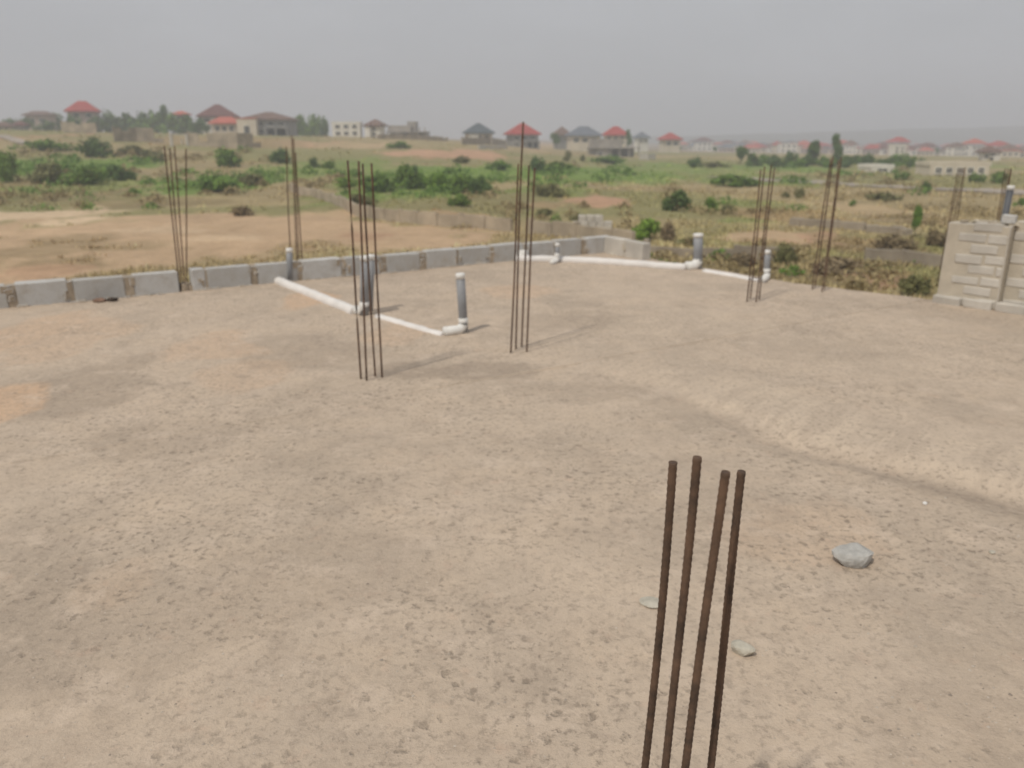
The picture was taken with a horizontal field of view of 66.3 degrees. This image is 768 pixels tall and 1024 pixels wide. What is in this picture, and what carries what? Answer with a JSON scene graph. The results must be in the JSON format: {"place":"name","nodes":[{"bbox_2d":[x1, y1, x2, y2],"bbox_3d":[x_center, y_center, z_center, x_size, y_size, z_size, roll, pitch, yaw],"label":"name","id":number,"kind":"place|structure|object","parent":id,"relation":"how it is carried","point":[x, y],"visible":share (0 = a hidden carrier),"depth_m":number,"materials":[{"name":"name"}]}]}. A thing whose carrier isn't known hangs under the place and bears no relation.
{"place":"outdoors","nodes":[
{"label":"outdoors","id":0,"kind":"place"},
{"bbox_2d":[0,270,179,308],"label":"block wall","id":1,"kind":"structure","parent":0,"point":[37,292],"depth_m":8.06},
{"bbox_2d":[386,121,429,135],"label":"unfinished house","id":2,"kind":"structure","parent":0,"point":[410,127],"depth_m":233.63,"materials":[{"name":"concrete"}]},
{"bbox_2d":[0,130,1023,298],"bbox_3d":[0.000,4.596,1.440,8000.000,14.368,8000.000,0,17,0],"label":"ground","id":3,"kind":"structure","parent":0,"point":[222,233],"depth_m":58.69,"materials":[{"name":"soil"}]},
{"bbox_2d":[0,150,18,182],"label":"bush","id":4,"kind":"object","parent":3,"relation":"on","point":[8,165],"visible":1,"depth_m":80.22,"materials":[{"name":"green plant"}]},
{"bbox_2d":[21,111,58,130],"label":"house","id":5,"kind":"structure","parent":3,"relation":"on","point":[37,117],"depth_m":270.36,"materials":[{"name":"grey concrete"}]},
{"bbox_2d":[25,159,63,183],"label":"bush","id":6,"kind":"object","parent":3,"relation":"on","point":[41,173],"visible":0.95,"depth_m":79.87,"materials":[{"name":"green plant"}]},
{"bbox_2d":[23,138,75,150],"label":"bush","id":7,"kind":"object","parent":3,"relation":"on","point":[46,144],"visible":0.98,"depth_m":123.05,"materials":[{"name":"green plant"}]},
{"bbox_2d":[60,121,96,133],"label":"boundary wall","id":8,"kind":"structure","parent":3,"relation":"on","point":[71,127],"depth_m":177.50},
{"bbox_2d":[56,164,109,185],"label":"bush","id":9,"kind":"object","parent":3,"relation":"on","point":[85,176],"visible":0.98,"depth_m":79.01,"materials":[{"name":"green plant"}]},
{"bbox_2d":[63,101,102,131],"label":"house","id":10,"kind":"structure","parent":3,"relation":"on","point":[84,111],"depth_m":248.28,"materials":[{"name":"red tile"}]},
{"bbox_2d":[74,134,113,156],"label":"bush","id":11,"kind":"object","parent":3,"relation":"on","point":[92,147],"visible":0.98,"depth_m":114.77,"materials":[{"name":"green plant"}]},
{"bbox_2d":[86,116,111,131],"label":"tree","id":12,"kind":"object","parent":3,"relation":"on","point":[100,122],"visible":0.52,"depth_m":244.82,"materials":[{"name":"green plant"}]},
{"bbox_2d":[101,109,120,131],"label":"tree","id":13,"kind":"object","parent":3,"relation":"on","point":[110,118],"visible":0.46,"depth_m":254.59,"materials":[{"name":"green plant"}]},
{"bbox_2d":[103,165,137,180],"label":"bush","id":14,"kind":"object","parent":3,"relation":"on","point":[118,173],"visible":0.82,"depth_m":84.54,"materials":[{"name":"green plant"}]},
{"bbox_2d":[115,112,136,130],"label":"tree","id":15,"kind":"object","parent":3,"relation":"on","point":[123,124],"visible":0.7,"depth_m":252.30,"materials":[{"name":"green plant"}]},
{"bbox_2d":[112,126,163,142],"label":"boundary wall","id":16,"kind":"structure","parent":3,"relation":"on","point":[135,134],"depth_m":150.94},
{"bbox_2d":[130,149,167,160],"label":"bush","id":17,"kind":"object","parent":3,"relation":"on","point":[149,153],"visible":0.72,"depth_m":112.92,"materials":[{"name":"green plant"}]},
{"bbox_2d":[137,109,161,132],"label":"tree","id":18,"kind":"object","parent":3,"relation":"on","point":[151,121],"visible":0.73,"depth_m":247.83,"materials":[{"name":"green plant"}]},
{"bbox_2d":[158,112,181,133],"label":"tree","id":19,"kind":"object","parent":3,"relation":"on","point":[170,123],"visible":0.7,"depth_m":244.02,"materials":[{"name":"green plant"}]},
{"bbox_2d":[176,114,192,133],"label":"tree","id":20,"kind":"object","parent":3,"relation":"on","point":[182,126],"visible":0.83,"depth_m":235.93,"materials":[{"name":"green plant"}]},
{"bbox_2d":[189,117,209,133],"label":"tree","id":21,"kind":"object","parent":3,"relation":"on","point":[199,126],"visible":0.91,"depth_m":233.34,"materials":[{"name":"green plant"}]},
{"bbox_2d":[196,104,239,133],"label":"house","id":22,"kind":"structure","parent":3,"relation":"on","point":[213,112],"depth_m":238.87,"materials":[{"name":"brown tile"}]},
{"bbox_2d":[196,172,244,191],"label":"bush","id":23,"kind":"object","parent":3,"relation":"on","point":[213,182],"visible":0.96,"depth_m":72.22,"materials":[{"name":"green plant"}]},
{"bbox_2d":[208,117,236,133],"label":"house","id":24,"kind":"structure","parent":3,"relation":"on","point":[224,125],"depth_m":214.83,"materials":[{"name":"paint"}]},
{"bbox_2d":[187,131,260,147],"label":"boundary wall","id":25,"kind":"structure","parent":3,"relation":"on","point":[228,140],"depth_m":142.63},
{"bbox_2d":[213,145,243,166],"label":"bush","id":26,"kind":"object","parent":3,"relation":"on","point":[225,157],"visible":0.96,"depth_m":104.22,"materials":[{"name":"green plant"}]},
{"bbox_2d":[238,173,264,186],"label":"bush","id":27,"kind":"object","parent":3,"relation":"on","point":[251,179],"visible":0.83,"depth_m":79.82,"materials":[{"name":"green plant"}]},
{"bbox_2d":[235,112,299,135],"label":"house","id":28,"kind":"structure","parent":3,"relation":"on","point":[268,124],"depth_m":210.77,"materials":[{"name":"paint"}]},
{"bbox_2d":[269,146,291,163],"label":"bush","id":29,"kind":"object","parent":3,"relation":"on","point":[279,157],"visible":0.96,"depth_m":113.91,"materials":[{"name":"green plant"}]},
{"bbox_2d":[295,114,312,135],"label":"tree","id":30,"kind":"object","parent":3,"relation":"on","point":[301,126],"visible":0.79,"depth_m":253.77,"materials":[{"name":"green plant"}]},
{"bbox_2d":[315,116,328,135],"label":"tree","id":31,"kind":"object","parent":3,"relation":"on","point":[323,127],"visible":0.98,"depth_m":252.00,"materials":[{"name":"green plant"}]},
{"bbox_2d":[331,122,361,136],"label":"flat roofed house","id":32,"kind":"structure","parent":3,"relation":"on","point":[347,129],"depth_m":218.78,"materials":[{"name":"paint"}]},
{"bbox_2d":[362,119,388,137],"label":"house","id":33,"kind":"structure","parent":3,"relation":"on","point":[374,128],"depth_m":220.35,"materials":[{"name":"paint"}]},
{"bbox_2d":[360,169,398,191],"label":"bush","id":34,"kind":"object","parent":3,"relation":"on","point":[380,179],"visible":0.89,"depth_m":74.74,"materials":[{"name":"green plant"}]},
{"bbox_2d":[289,183,512,231],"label":"boundary wall","id":35,"kind":"structure","parent":3,"relation":"on","point":[448,220],"depth_m":47.14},
{"bbox_2d":[391,164,426,188],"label":"bush","id":36,"kind":"object","parent":3,"relation":"on","point":[408,177],"visible":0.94,"depth_m":77.87,"materials":[{"name":"green plant"}]},
{"bbox_2d":[377,134,447,140],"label":"boundary wall","id":37,"kind":"structure","parent":3,"relation":"on","point":[409,136],"depth_m":211.41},
{"bbox_2d":[421,169,449,190],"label":"bush","id":38,"kind":"object","parent":3,"relation":"on","point":[432,180],"visible":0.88,"depth_m":75.80,"materials":[{"name":"green plant"}]},
{"bbox_2d":[447,194,471,205],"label":"bush","id":39,"kind":"object","parent":3,"relation":"on","point":[460,200],"visible":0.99,"depth_m":59.09,"materials":[{"name":"green plant"}]},
{"bbox_2d":[447,171,479,193],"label":"bush","id":40,"kind":"object","parent":3,"relation":"on","point":[459,184],"visible":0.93,"depth_m":71.75,"materials":[{"name":"green plant"}]},
{"bbox_2d":[462,123,494,143],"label":"house","id":41,"kind":"structure","parent":3,"relation":"on","point":[476,130],"depth_m":233.28,"materials":[{"name":"stone"}]},
{"bbox_2d":[468,174,493,194],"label":"bush","id":42,"kind":"object","parent":3,"relation":"on","point":[478,187],"visible":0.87,"depth_m":71.27,"materials":[{"name":"green plant"}]},
{"bbox_2d":[461,137,505,144],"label":"boundary wall","id":43,"kind":"structure","parent":3,"relation":"on","point":[478,140],"depth_m":217.02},
{"bbox_2d":[0,253,1023,767],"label":"concrete slab","id":44,"kind":"structure","parent":3,"relation":"on","point":[826,421],"depth_m":3.41,"materials":[{"name":"concrete"}]},
{"bbox_2d":[164,146,186,290],"bbox_3d":[-3.540,-1.760,8.417,0.241,1.525,0.124,0,17,0],"label":"rebar starter","id":45,"kind":"object","parent":44,"relation":"on","point":[179,213],"visible":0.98,"depth_m":8.38,"materials":[{"name":"metal"}]},
{"bbox_2d":[286,248,292,279],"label":"vent pipe","id":46,"kind":"object","parent":44,"relation":"on","point":[289,256],"visible":0.89,"depth_m":9.08,"materials":[{"name":"grey plastic"}]},
{"bbox_2d":[286,136,302,259],"bbox_3d":[-2.568,-2.067,9.269,0.129,1.657,0.218,4,18,13],"label":"rebar starter","id":47,"kind":"object","parent":44,"relation":"on","point":[294,189],"visible":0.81,"depth_m":9.23,"materials":[{"name":"metal"}]},
{"bbox_2d":[274,277,353,313],"bbox_3d":[-2.131,-0.946,8.332,0.117,0.125,2.168,-12,21,-34],"label":"floor pipe","id":48,"kind":"object","parent":44,"relation":"on","point":[348,308],"visible":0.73,"depth_m":8.13,"materials":[{"name":"white plastic"}]},
{"bbox_2d":[353,255,369,315],"bbox_3d":[-1.417,-0.920,7.391,0.200,0.585,0.115,15,23,40],"label":"vent pipe","id":49,"kind":"object","parent":44,"relation":"on","point":[360,306],"visible":0.74,"depth_m":7.35,"materials":[{"name":"grey plastic"}]},
{"bbox_2d":[347,160,382,380],"bbox_3d":[-0.983,-0.727,5.279,0.104,1.499,0.137,15,23,40],"label":"rebar starter","id":50,"kind":"object","parent":44,"relation":"on","point":[361,239],"visible":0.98,"depth_m":5.25,"materials":[{"name":"metal"}]},
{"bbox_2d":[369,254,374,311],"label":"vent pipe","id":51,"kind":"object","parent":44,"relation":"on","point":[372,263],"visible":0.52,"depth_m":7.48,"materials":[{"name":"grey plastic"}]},
{"bbox_2d":[188,235,607,290],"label":"block wall","id":52,"kind":"structure","parent":44,"relation":"on","point":[209,278],"depth_m":9.76,"materials":[{"name":"concrete"}]},
{"bbox_2d":[374,314,443,335],"bbox_3d":[-0.924,-0.508,7.049,0.091,0.099,1.010,-16,23,-41],"label":"floor pipe","id":53,"kind":"object","parent":44,"relation":"on","point":[411,325],"visible":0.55,"depth_m":6.99,"materials":[{"name":"white plastic"}]},
{"bbox_2d":[442,273,467,335],"bbox_3d":[-0.482,-0.672,6.678,0.229,0.537,0.093,-10,20,-28],"label":"vent pipe","id":54,"kind":"object","parent":44,"relation":"on","point":[461,327],"visible":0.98,"depth_m":6.68,"materials":[{"name":"grey plastic"}]},
{"bbox_2d":[510,122,535,352],"bbox_3d":[0.078,-1.082,6.003,0.192,1.760,0.199,0,17,0],"label":"rebar starter","id":55,"kind":"object","parent":44,"relation":"on","point":[525,250],"visible":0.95,"depth_m":6.00,"materials":[{"name":"metal"}]},
{"bbox_2d":[516,255,685,269],"bbox_3d":[1.159,-1.611,10.421,2.307,0.126,0.245,6,18,17],"label":"floor pipe","id":56,"kind":"object","parent":44,"relation":"on","point":[620,262],"visible":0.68,"depth_m":10.40,"materials":[{"name":"white plastic"}]},
{"bbox_2d":[603,236,650,259],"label":"block wall","id":57,"kind":"structure","parent":44,"relation":"on","point":[626,247],"depth_m":11.05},
{"bbox_2d":[639,596,658,608],"bbox_3d":[0.499,0.784,2.814,0.087,0.022,0.068,9,20,27],"label":"stone","id":58,"kind":"object","parent":44,"relation":"on","point":[650,601],"visible":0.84,"depth_m":2.80,"materials":[{"name":"stone"}]},
{"bbox_2d":[684,233,702,269],"bbox_3d":[2.332,-1.679,9.998,0.226,0.475,0.132,-6,18,-17],"label":"vent pipe","id":59,"kind":"object","parent":44,"relation":"on","point":[695,263],"visible":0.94,"depth_m":9.97,"materials":[{"name":"grey plastic"}]},
{"bbox_2d":[641,455,745,767],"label":"rebar starter","id":60,"kind":"object","parent":44,"relation":"on","point":[710,572],"visible":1,"depth_m":1.30,"materials":[{"name":"metal"}]},
{"bbox_2d":[731,639,755,655],"bbox_3d":[0.750,0.861,2.544,0.080,0.051,0.055,6,18,19],"label":"stone","id":61,"kind":"object","parent":44,"relation":"on","point":[740,647],"visible":1,"depth_m":2.53,"materials":[{"name":"stone"}]},
{"bbox_2d":[746,165,774,301],"bbox_3d":[2.475,-1.472,7.808,0.127,1.370,0.191,9,20,27],"label":"rebar starter","id":62,"kind":"object","parent":44,"relation":"on","point":[758,280],"visible":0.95,"depth_m":7.80,"materials":[{"name":"metal"}]},
{"bbox_2d":[759,250,770,282],"bbox_3d":[2.975,-1.376,9.210,0.099,0.370,0.287,9,20,27],"label":"vent pipe","id":63,"kind":"object","parent":44,"relation":"on","point":[766,275],"visible":0.89,"depth_m":9.24,"materials":[{"name":"grey plastic"}]},
{"bbox_2d":[812,156,841,291],"bbox_3d":[3.396,-1.704,8.469,0.141,1.449,0.233,10,20,29],"label":"rebar starter","id":64,"kind":"object","parent":44,"relation":"on","point":[833,211],"visible":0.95,"depth_m":8.45,"materials":[{"name":"metal"}]},
{"bbox_2d":[831,543,873,568],"bbox_3d":[1.346,0.682,3.091,0.163,0.085,0.108,2,17,5],"label":"concrete lump","id":65,"kind":"object","parent":44,"relation":"on","point":[855,555],"visible":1,"depth_m":3.06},
{"bbox_2d":[936,168,965,286],"bbox_3d":[4.954,-1.756,8.836,0.069,1.319,0.210,14,22,38],"label":"rebar starter","id":66,"kind":"object","parent":44,"relation":"on","point":[953,207],"visible":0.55,"depth_m":8.75,"materials":[{"name":"metal"}]},
{"bbox_2d":[0,129,1023,298],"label":"field grass","id":67,"kind":"structure","parent":3,"relation":"on","point":[712,241],"depth_m":52.63,"materials":[{"name":"plant"}]},
{"bbox_2d":[0,144,1023,291],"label":"weeds","id":68,"kind":"object","parent":3,"relation":"on","point":[883,274],"visible":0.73,"depth_m":71.71,"materials":[{"name":"green plant"}]},
{"bbox_2d":[503,123,541,148],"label":"house","id":69,"kind":"structure","parent":3,"relation":"on","point":[514,137],"depth_m":229.07,"materials":[{"name":"red concrete"}]},
{"bbox_2d":[530,182,568,197],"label":"bush","id":70,"kind":"object","parent":3,"relation":"on","point":[553,191],"visible":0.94,"depth_m":69.79,"materials":[{"name":"green plant"}]},
{"bbox_2d":[553,126,568,149],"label":"house","id":71,"kind":"structure","parent":3,"relation":"on","point":[561,131],"depth_m":277.00,"materials":[{"name":"paint"}]},
{"bbox_2d":[528,218,635,239],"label":"boundary wall","id":72,"kind":"structure","parent":3,"relation":"on","point":[573,229],"depth_m":39.85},
{"bbox_2d":[564,126,601,151],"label":"house","id":73,"kind":"structure","parent":3,"relation":"on","point":[579,137],"depth_m":262.75,"materials":[{"name":"paint"}]},
{"bbox_2d":[573,214,611,228],"bbox_3d":[4.645,-9.377,45.400,2.290,0.832,0.442,0,17,0],"label":"block stack","id":74,"kind":"object","parent":3,"relation":"on","point":[587,220],"visible":0.77,"depth_m":45.21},
{"bbox_2d":[587,154,627,163],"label":"bush","id":75,"kind":"object","parent":3,"relation":"on","point":[612,160],"visible":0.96,"depth_m":159.61,"materials":[{"name":"green plant"}]},
{"bbox_2d":[587,139,640,156],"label":"unfinished house","id":76,"kind":"structure","parent":3,"relation":"on","point":[604,147],"depth_m":212.90,"materials":[{"name":"concrete"}]},
{"bbox_2d":[601,126,626,146],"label":"house","id":77,"kind":"structure","parent":3,"relation":"on","point":[615,132],"depth_m":249.88,"materials":[{"name":"red concrete"}]},
{"bbox_2d":[632,132,650,151],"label":"house","id":78,"kind":"structure","parent":3,"relation":"on","point":[641,138],"depth_m":315.71,"materials":[{"name":"paint"}]},
{"bbox_2d":[630,217,660,240],"bbox_3d":[6.691,-7.820,39.827,1.912,1.267,1.783,-14,22,-37],"label":"bush","id":79,"kind":"object","parent":3,"relation":"on","point":[649,227],"visible":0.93,"depth_m":39.41,"materials":[{"name":"green plant"}]},
{"bbox_2d":[659,219,675,241],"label":"bush","id":80,"kind":"object","parent":3,"relation":"on","point":[668,231],"visible":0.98,"depth_m":38.98,"materials":[{"name":"brown plant"}]},
{"bbox_2d":[657,133,682,152],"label":"house","id":81,"kind":"structure","parent":3,"relation":"on","point":[669,142],"depth_m":287.16,"materials":[{"name":"paint"}]},
{"bbox_2d":[661,189,691,210],"bbox_3d":[11.615,-12.906,55.333,2.334,1.869,1.405,14,22,38],"label":"bush","id":82,"kind":"object","parent":3,"relation":"on","point":[674,200],"visible":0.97,"depth_m":55.21,"materials":[{"name":"green plant"}]},
{"bbox_2d":[693,137,713,150],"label":"town house","id":83,"kind":"structure","parent":3,"relation":"on","point":[702,146],"depth_m":480.25,"materials":[{"name":"paint"}]},
{"bbox_2d":[643,238,794,260],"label":"boundary wall","id":84,"kind":"structure","parent":3,"relation":"on","point":[740,249],"depth_m":33.75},
{"bbox_2d":[710,174,764,187],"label":"bush","id":85,"kind":"object","parent":3,"relation":"on","point":[742,181],"visible":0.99,"depth_m":84.41,"materials":[{"name":"green plant"}]},
{"bbox_2d":[730,252,762,266],"bbox_3d":[9.599,-5.125,32.191,1.380,0.663,1.312,0,17,1],"label":"bush","id":86,"kind":"object","parent":3,"relation":"on","point":[743,258],"visible":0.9,"depth_m":31.91,"materials":[{"name":"brown plant"}]},
{"bbox_2d":[773,241,799,263],"bbox_3d":[11.425,-5.417,32.580,0.981,1.106,1.032,-5,18,-17],"label":"bush","id":87,"kind":"object","parent":3,"relation":"on","point":[785,253],"visible":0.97,"depth_m":32.43,"materials":[{"name":"green plant"}]},
{"bbox_2d":[777,142,798,152],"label":"town house","id":88,"kind":"structure","parent":3,"relation":"on","point":[783,148],"depth_m":387.67,"materials":[{"name":"paint"}]},
{"bbox_2d":[789,217,866,229],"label":"foundation wall","id":89,"kind":"structure","parent":3,"relation":"on","point":[796,221],"depth_m":44.43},
{"bbox_2d":[808,255,863,275],"bbox_3d":[12.354,-4.597,30.442,2.358,0.699,2.530,16,24,42],"label":"bush","id":90,"kind":"object","parent":3,"relation":"on","point":[836,264],"visible":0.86,"depth_m":30.00,"materials":[{"name":"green plant"}]},
{"bbox_2d":[831,133,843,160],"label":"tree","id":91,"kind":"object","parent":3,"relation":"on","point":[837,152],"visible":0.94,"depth_m":151.90,"materials":[{"name":"green plant"}]},
{"bbox_2d":[857,164,894,172],"bbox_3d":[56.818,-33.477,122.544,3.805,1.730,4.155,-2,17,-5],"label":"flat roofed house","id":92,"kind":"structure","parent":3,"relation":"on","point":[883,168],"depth_m":120.64,"materials":[{"name":"paint"}]},
{"bbox_2d":[864,191,904,200],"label":"bush","id":93,"kind":"object","parent":3,"relation":"on","point":[883,196],"visible":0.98,"depth_m":65.35,"materials":[{"name":"green plant"}]},
{"bbox_2d":[865,224,912,235],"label":"foundation wall","id":94,"kind":"structure","parent":3,"relation":"on","point":[881,229],"depth_m":42.76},
{"bbox_2d":[870,231,917,250],"bbox_3d":[17.600,-6.521,36.172,1.775,1.122,1.806,-9,20,-27],"label":"bush","id":95,"kind":"object","parent":3,"relation":"on","point":[893,241],"visible":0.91,"depth_m":35.88,"materials":[{"name":"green plant"}]},
{"bbox_2d":[864,248,943,267],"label":"boundary wall","id":96,"kind":"structure","parent":3,"relation":"on","point":[927,259],"depth_m":32.86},
{"bbox_2d":[896,273,932,296],"bbox_3d":[13.272,-3.243,25.712,1.414,0.868,0.852,-7,19,-21],"label":"bush","id":97,"kind":"object","parent":3,"relation":"on","point":[914,283],"visible":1,"depth_m":25.51,"materials":[{"name":"green plant"}]},
{"bbox_2d":[911,204,922,235],"bbox_3d":[21.165,-8.463,40.990,0.509,2.003,0.897,9,20,27],"label":"tree","id":98,"kind":"object","parent":3,"relation":"on","point":[917,218],"visible":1,"depth_m":40.76,"materials":[{"name":"green plant"}]},
{"bbox_2d":[924,227,946,246],"bbox_3d":[20.560,-7.068,37.926,1.118,1.076,1.793,1,17,2],"label":"bush","id":99,"kind":"object","parent":3,"relation":"on","point":[933,237],"visible":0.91,"depth_m":37.66,"materials":[{"name":"brown plant"}]},
{"bbox_2d":[915,161,991,176],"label":"flat roofed house","id":100,"kind":"structure","parent":3,"relation":"on","point":[942,168],"depth_m":108.14,"materials":[{"name":"paint"}]},
{"bbox_2d":[945,142,966,155],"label":"town house","id":101,"kind":"structure","parent":3,"relation":"on","point":[955,151],"depth_m":316.33,"materials":[{"name":"paint"}]},
{"bbox_2d":[962,138,987,156],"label":"town house","id":102,"kind":"structure","parent":3,"relation":"on","point":[970,150],"depth_m":331.77,"materials":[{"name":"paint"}]},
{"bbox_2d":[974,146,1001,160],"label":"house","id":103,"kind":"structure","parent":3,"relation":"on","point":[987,153],"depth_m":182.31,"materials":[{"name":"paint"}]},
{"bbox_2d":[996,144,1022,156],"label":"town house","id":104,"kind":"structure","parent":3,"relation":"on","point":[1009,153],"depth_m":298.98,"materials":[{"name":"paint"}]},
{"bbox_2d":[0,0,1023,138],"label":"sky","id":105,"kind":"structure","parent":0,"point":[649,67],"materials":[{"name":"grey"}]},
{"bbox_2d":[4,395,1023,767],"bbox_3d":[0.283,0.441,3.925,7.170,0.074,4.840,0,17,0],"label":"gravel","id":106,"kind":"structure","parent":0,"point":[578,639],"depth_m":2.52,"materials":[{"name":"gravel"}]},
{"bbox_2d":[600,126,1023,144],"bbox_3d":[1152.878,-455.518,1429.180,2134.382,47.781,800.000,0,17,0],"label":"hills","id":107,"kind":"structure","parent":0,"point":[1013,135],"depth_m":1235.53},
{"bbox_2d":[710,176,1023,193],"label":"dirt road","id":108,"kind":"structure","parent":0,"point":[1016,191],"depth_m":81.93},
{"bbox_2d":[932,219,1023,314],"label":"parapet wall","id":109,"kind":"structure","parent":0,"point":[982,268],"depth_m":7.64,"materials":[{"name":"concrete"}]},
{"bbox_2d":[1000,185,1014,220],"bbox_3d":[5.057,-1.460,8.136,0.093,1.164,0.068,0,17,0],"label":"vent pipe","id":110,"kind":"object","parent":109,"relation":"on","point":[1008,199],"visible":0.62,"depth_m":7.99,"materials":[{"name":"grey plastic"}]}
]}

